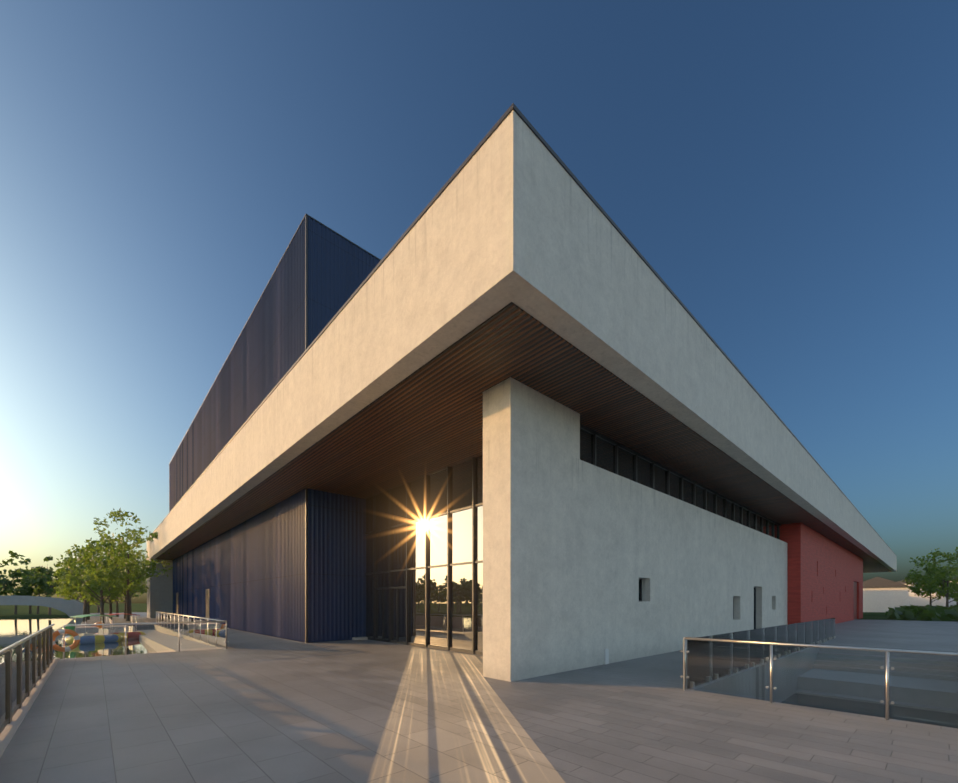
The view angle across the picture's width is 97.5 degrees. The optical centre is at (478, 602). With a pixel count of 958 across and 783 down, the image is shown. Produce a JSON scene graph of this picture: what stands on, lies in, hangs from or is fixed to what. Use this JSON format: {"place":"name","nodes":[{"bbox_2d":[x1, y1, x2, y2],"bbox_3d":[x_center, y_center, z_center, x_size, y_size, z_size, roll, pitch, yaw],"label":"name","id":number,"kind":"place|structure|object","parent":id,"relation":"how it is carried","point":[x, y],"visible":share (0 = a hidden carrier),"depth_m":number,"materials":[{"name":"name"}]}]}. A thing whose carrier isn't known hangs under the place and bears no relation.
{"place":"outdoors","nodes":[
{"label":"outdoors","id":0,"kind":"place"},
{"bbox_2d":[268,218,379,642],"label":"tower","id":1,"kind":"structure","parent":0,"point":[311,489],"depth_m":20.44,"materials":[{"name":"blue metal"}]},
{"bbox_2d":[169,217,378,642],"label":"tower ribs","id":2,"kind":"object","parent":1,"relation":"attached to","point":[228,569],"visible":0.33,"depth_m":23.87,"materials":[{"name":"blue metal"}]},
{"bbox_2d":[0,604,956,621],"bbox_3d":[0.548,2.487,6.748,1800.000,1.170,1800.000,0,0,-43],"label":"banks","id":3,"kind":"object","parent":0,"point":[6,611],"depth_m":92.23,"materials":[{"name":"green plant"}]},
{"bbox_2d":[0,569,6,590],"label":"tree","id":4,"kind":"object","parent":3,"relation":"on","point":[1,585],"visible":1,"depth_m":71.59,"materials":[{"name":"green plant"}]},
{"bbox_2d":[0,566,33,613],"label":"tree","id":5,"kind":"object","parent":3,"relation":"on","point":[8,587],"visible":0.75,"depth_m":75.80,"materials":[{"name":"green plant"}]},
{"bbox_2d":[0,550,58,613],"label":"tree","id":6,"kind":"object","parent":3,"relation":"on","point":[24,562],"visible":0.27,"depth_m":77.56,"materials":[{"name":"green plant"}]},
{"bbox_2d":[16,569,55,613],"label":"tree","id":7,"kind":"object","parent":3,"relation":"on","point":[50,572],"visible":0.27,"depth_m":76.33,"materials":[{"name":"green plant"}]},
{"bbox_2d":[16,556,63,614],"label":"tree","id":8,"kind":"object","parent":3,"relation":"on","point":[39,580],"visible":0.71,"depth_m":70.41,"materials":[{"name":"green plant"}]},
{"bbox_2d":[863,577,909,611],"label":"house","id":9,"kind":"structure","parent":3,"relation":"on","point":[881,594],"depth_m":85.11,"materials":[{"name":"white paint"}]},
{"bbox_2d":[885,604,957,621],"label":"hedge","id":10,"kind":"object","parent":3,"relation":"on","point":[930,613],"visible":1,"depth_m":45.85,"materials":[{"name":"green plant"}]},
{"bbox_2d":[897,579,945,605],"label":"house","id":11,"kind":"structure","parent":3,"relation":"on","point":[914,599],"depth_m":99.80,"materials":[{"name":"white paint"}]},
{"bbox_2d":[902,547,957,606],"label":"tree","id":12,"kind":"object","parent":3,"relation":"on","point":[943,577],"visible":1,"depth_m":53.07,"materials":[{"name":"green plant"}]},
{"bbox_2d":[905,562,957,605],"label":"tree","id":13,"kind":"object","parent":3,"relation":"on","point":[916,590],"visible":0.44,"depth_m":62.53,"materials":[{"name":"green plant"}]},
{"bbox_2d":[937,574,957,604],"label":"tree","id":14,"kind":"object","parent":3,"relation":"on","point":[950,592],"visible":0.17,"depth_m":71.48,"materials":[{"name":"green plant"}]},
{"bbox_2d":[949,581,956,606],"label":"house","id":15,"kind":"structure","parent":3,"relation":"on","point":[953,603],"depth_m":85.24,"materials":[{"name":"white paint"}]},
{"bbox_2d":[0,612,957,782],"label":"terrace","id":16,"kind":"structure","parent":0,"point":[246,707],"depth_m":6.45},
{"bbox_2d":[0,658,59,756],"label":"kerb","id":17,"kind":"structure","parent":16,"relation":"on","point":[9,731],"depth_m":7.02,"materials":[{"name":"concrete"}]},
{"bbox_2d":[0,624,54,733],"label":"railing","id":18,"kind":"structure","parent":17,"relation":"on","point":[23,670],"depth_m":7.37,"materials":[{"name":"silver metal"}]},
{"bbox_2d":[53,629,79,651],"bbox_3d":[-13.623,1.232,13.804,0.143,0.750,0.750,0,0,39],"label":"life buoy","id":19,"kind":"object","parent":18,"relation":"attached to","point":[76,642],"visible":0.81,"depth_m":13.80,"materials":[{"name":"orange plastic"}]},
{"bbox_2d":[54,572,88,608],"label":"tree","id":20,"kind":"object","parent":16,"relation":"on","point":[70,597],"visible":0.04,"depth_m":52.33,"materials":[{"name":"green plant"}]},
{"bbox_2d":[55,556,107,619],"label":"tree","id":21,"kind":"object","parent":16,"relation":"on","point":[88,605],"visible":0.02,"depth_m":46.29,"materials":[{"name":"green plant"}]},
{"bbox_2d":[47,553,121,621],"bbox_3d":[-38.491,-1.432,40.816,4.875,6.614,5.263,0,0,40],"label":"tree","id":22,"kind":"object","parent":16,"relation":"on","point":[70,591],"visible":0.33,"depth_m":39.61,"materials":[{"name":"green plant"}]},
{"bbox_2d":[56,537,148,623],"bbox_3d":[-33.974,-1.991,37.343,5.452,7.728,5.576,0,0,12],"label":"tree","id":23,"kind":"object","parent":16,"relation":"on","point":[104,583],"visible":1,"depth_m":37.02,"materials":[{"name":"green plant"}]},
{"bbox_2d":[64,533,150,619],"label":"tree","id":24,"kind":"object","parent":16,"relation":"on","point":[110,598],"visible":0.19,"depth_m":45.43,"materials":[{"name":"green plant"}]},
{"bbox_2d":[99,544,146,616],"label":"tree","id":25,"kind":"object","parent":16,"relation":"on","point":[117,607],"visible":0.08,"depth_m":56.49,"materials":[{"name":"green plant"}]},
{"bbox_2d":[95,528,151,618],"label":"tree","id":26,"kind":"object","parent":16,"relation":"on","point":[136,539],"visible":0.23,"depth_m":49.35,"materials":[{"name":"green plant"}]},
{"bbox_2d":[115,543,146,615],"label":"tree","id":27,"kind":"object","parent":16,"relation":"on","point":[134,589],"visible":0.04,"depth_m":61.20,"materials":[{"name":"green plant"}]},
{"bbox_2d":[93,508,172,620],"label":"tree","id":28,"kind":"object","parent":16,"relation":"on","point":[152,563],"visible":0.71,"depth_m":42.42,"materials":[{"name":"green plant"}]},
{"bbox_2d":[61,611,228,658],"bbox_3d":[-20.740,1.289,24.998,4.853,1.126,26.083,0,0,-43],"label":"dock rail","id":29,"kind":"object","parent":16,"relation":"on","point":[212,631],"visible":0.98,"depth_m":17.96,"materials":[{"name":"clear glass"}]},
{"bbox_2d":[76,625,221,652],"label":"dock ramp","id":30,"kind":"structure","parent":16,"relation":"on","point":[157,634],"depth_m":23.11,"materials":[{"name":"concrete"}]},
{"bbox_2d":[147,559,172,617],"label":"end piers","id":31,"kind":"structure","parent":16,"relation":"on","point":[160,594],"depth_m":51.43,"materials":[{"name":"concrete"}]},
{"bbox_2d":[155,302,891,572],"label":"soffit","id":32,"kind":"structure","parent":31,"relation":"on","point":[424,420],"depth_m":13.02,"materials":[{"name":"brown wood"}]},
{"bbox_2d":[147,110,896,571],"bbox_3d":[14.446,-6.638,62.596,96.000,2.580,63.500,0,0,-43],"label":"band","id":33,"kind":"object","parent":32,"relation":"on","point":[513,214],"visible":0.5,"depth_m":9.55,"materials":[{"name":"paint"}]},
{"bbox_2d":[146,103,895,554],"bbox_3d":[14.446,-7.963,62.596,96.050,0.070,63.550,0,0,-43],"label":"coping","id":34,"kind":"object","parent":33,"relation":"on","point":[544,143],"visible":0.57,"depth_m":9.46,"materials":[{"name":"black metal"}]},
{"bbox_2d":[176,589,208,620],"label":"dark doors","id":35,"kind":"structure","parent":16,"relation":"on","point":[207,603],"depth_m":36.49,"materials":[{"name":"black"}]},
{"bbox_2d":[169,214,380,642],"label":"corner trim","id":36,"kind":"structure","parent":16,"relation":"on","point":[306,216],"depth_m":19.46,"materials":[{"name":"metal"}]},
{"bbox_2d":[352,637,367,639],"bbox_3d":[-5.983,1.792,21.113,0.700,0.120,0.299,0,0,-43],"label":"threshold","id":37,"kind":"object","parent":16,"relation":"on","point":[359,638],"visible":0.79,"depth_m":21.04,"materials":[{"name":"metal"}]},
{"bbox_2d":[365,455,482,654],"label":"lobby glazing","id":38,"kind":"structure","parent":16,"relation":"on","point":[424,562],"depth_m":17.42,"materials":[{"name":"clear glass"}]},
{"bbox_2d":[604,649,608,663],"bbox_3d":[3.857,1.622,12.711,0.180,0.460,0.052,0,0,-43],"label":"service box","id":39,"kind":"object","parent":16,"relation":"on","point":[606,656],"visible":1,"depth_m":12.66,"materials":[{"name":"white paint"}]},
{"bbox_2d":[483,377,786,681],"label":"white wall","id":40,"kind":"structure","parent":16,"relation":"on","point":[575,548],"depth_m":12.00,"materials":[{"name":"paint"}]},
{"bbox_2d":[580,424,780,539],"bbox_3d":[11.624,-4.673,20.414,24.600,1.290,0.100,0,0,-43],"label":"ribbon window","id":41,"kind":"structure","parent":40,"relation":"attached to","point":[597,449],"depth_m":16.22,"materials":[{"name":"black glass"}]},
{"bbox_2d":[639,578,755,628],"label":"wall windows","id":42,"kind":"structure","parent":40,"relation":"attached to","point":[640,589],"depth_m":21.66,"materials":[{"name":"black glass"}]},
{"bbox_2d":[687,618,834,688],"bbox_3d":[11.658,1.312,15.614,19.460,1.080,0.060,0,0,-43],"label":"rail","id":43,"kind":"object","parent":16,"relation":"on","point":[822,630],"visible":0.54,"depth_m":11.86,"materials":[{"name":"clear glass"}]},
{"bbox_2d":[680,637,957,723],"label":"rail","id":44,"kind":"object","parent":16,"relation":"on","point":[771,644],"visible":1,"depth_m":7.21,"materials":[{"name":"clear glass"}]},
{"bbox_2d":[780,522,862,629],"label":"red wall","id":45,"kind":"structure","parent":16,"relation":"on","point":[824,574],"depth_m":31.88,"materials":[{"name":"red paint"}]},
{"bbox_2d":[854,582,856,618],"bbox_3d":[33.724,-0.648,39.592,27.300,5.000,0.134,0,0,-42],"label":"red door","id":46,"kind":"structure","parent":45,"relation":"attached to","point":[855,600],"depth_m":47.96,"materials":[{"name":"metal"}]},
{"bbox_2d":[0,617,957,727],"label":"water","id":47,"kind":"structure","parent":0,"point":[13,630],"depth_m":20.52,"materials":[{"name":"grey liquid"}]},
{"bbox_2d":[0,596,83,618],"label":"bridge","id":48,"kind":"structure","parent":47,"relation":"in","point":[70,608],"depth_m":62.10,"materials":[{"name":"concrete"}]},
{"bbox_2d":[61,614,121,643],"bbox_3d":[-24.260,1.647,26.284,1.560,1.830,2.857,0,0,22],"label":"green boat","id":49,"kind":"object","parent":47,"relation":"on","point":[105,632],"visible":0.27,"depth_m":25.98,"materials":[{"name":"green"}]},
{"bbox_2d":[95,613,144,638],"bbox_3d":[-24.871,1.647,29.011,1.560,1.830,2.857,0,0,39],"label":"red boat","id":50,"kind":"object","parent":47,"relation":"on","point":[130,635],"visible":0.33,"depth_m":28.95,"materials":[{"name":"red"}]},
{"bbox_2d":[795,648,957,713],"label":"water steps","id":51,"kind":"structure","parent":47,"relation":"in","point":[928,698],"depth_m":15.27,"materials":[{"name":"concrete"}]},
{"bbox_2d":[0,0,957,603],"label":"sky","id":52,"kind":"structure","parent":0,"point":[788,169],"materials":[{"name":"blue"}]}
]}

